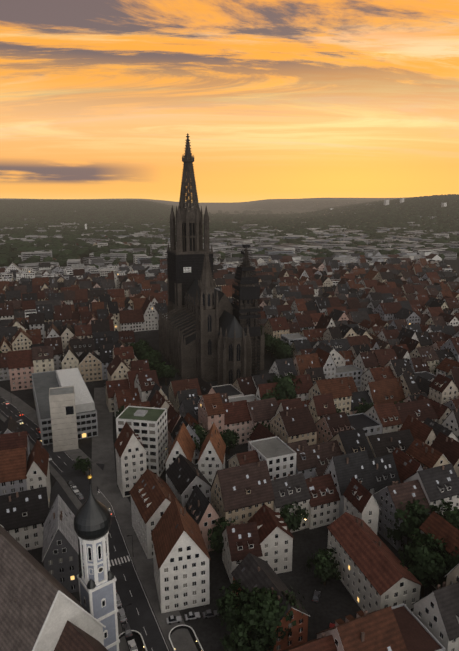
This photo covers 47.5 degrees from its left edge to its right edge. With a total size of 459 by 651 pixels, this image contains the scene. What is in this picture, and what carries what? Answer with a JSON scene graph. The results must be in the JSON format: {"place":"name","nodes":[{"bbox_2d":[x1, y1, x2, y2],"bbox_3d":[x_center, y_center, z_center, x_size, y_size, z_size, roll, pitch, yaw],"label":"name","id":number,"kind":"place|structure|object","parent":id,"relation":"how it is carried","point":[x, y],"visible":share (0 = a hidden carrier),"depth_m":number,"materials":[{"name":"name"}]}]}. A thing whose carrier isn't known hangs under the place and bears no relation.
{"place":"outdoors","nodes":[
{"label":"outdoors","id":0,"kind":"place"},
{"bbox_2d":[31,258,422,650],"bbox_3d":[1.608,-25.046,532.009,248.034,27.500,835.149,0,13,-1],"label":"buildings","id":1,"kind":"structure","parent":0,"point":[376,575],"depth_m":153.80,"materials":[{"name":"paint"}]},
{"bbox_2d":[0,197,458,650],"bbox_3d":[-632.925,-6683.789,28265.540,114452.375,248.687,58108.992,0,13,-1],"label":"ground","id":2,"kind":"structure","parent":0,"point":[336,601],"depth_m":166.06,"materials":[{"name":"soil"}]},
{"bbox_2d":[0,468,119,650],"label":"church","id":3,"kind":"structure","parent":2,"relation":"on","point":[42,608],"depth_m":118.88,"materials":[{"name":"brown tile"}]},
{"bbox_2d":[74,485,110,540],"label":"onion dome","id":4,"kind":"structure","parent":3,"relation":"attached to","point":[92,519],"depth_m":119.17,"materials":[{"name":"grey metal"}]},
{"bbox_2d":[7,389,132,627],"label":"street lamps","id":5,"kind":"object","parent":2,"relation":"on","point":[91,471],"visible":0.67,"depth_m":167.35,"materials":[{"name":"metal"}]},
{"bbox_2d":[0,387,203,650],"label":"street","id":6,"kind":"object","parent":2,"relation":"on","point":[131,569],"visible":0.67,"depth_m":184.47,"materials":[{"name":"grey asphalt"}]},
{"bbox_2d":[4,401,334,650],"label":"cars","id":7,"kind":"object","parent":6,"relation":"on","point":[189,616],"visible":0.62,"depth_m":143.66,"materials":[{"name":"metal"}]},
{"bbox_2d":[158,133,264,385],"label":"cathedral","id":8,"kind":"structure","parent":2,"relation":"on","point":[208,332],"depth_m":338.00,"materials":[{"name":"stone"}]},
{"bbox_2d":[0,254,458,521],"bbox_3d":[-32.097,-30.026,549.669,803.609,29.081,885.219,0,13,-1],"label":"old town","id":9,"kind":"object","parent":2,"relation":"on","point":[363,294],"visible":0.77,"depth_m":550.19,"materials":[{"name":"tile"}]},
{"bbox_2d":[0,259,458,650],"bbox_3d":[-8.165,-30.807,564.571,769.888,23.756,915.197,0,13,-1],"label":"trees","id":10,"kind":"object","parent":2,"relation":"on","point":[241,613],"visible":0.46,"depth_m":151.81,"materials":[{"name":"plant"}]},
{"bbox_2d":[0,314,458,650],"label":"houses","id":11,"kind":"structure","parent":2,"relation":"on","point":[317,456],"depth_m":211.23,"materials":[{"name":"tile"}]},
{"bbox_2d":[0,194,458,268],"bbox_3d":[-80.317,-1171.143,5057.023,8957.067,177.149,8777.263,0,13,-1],"label":"hills","id":12,"kind":"structure","parent":2,"relation":"on","point":[43,214],"depth_m":2215.98,"materials":[{"name":"plant"}]},
{"bbox_2d":[0,198,458,270],"bbox_3d":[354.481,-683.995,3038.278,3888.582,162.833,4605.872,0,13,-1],"label":"distant town","id":13,"kind":"object","parent":2,"relation":"on","point":[291,249],"visible":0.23,"depth_m":1185.82,"materials":[{"name":"tile"}]},
{"bbox_2d":[219,251,449,265],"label":"industrial buildings","id":14,"kind":"structure","parent":2,"relation":"on","point":[377,256],"depth_m":940.59,"materials":[{"name":"concrete"}]},
{"bbox_2d":[0,0,458,202],"label":"sky","id":15,"kind":"structure","parent":0,"point":[100,99],"materials":[{"name":"orange"}]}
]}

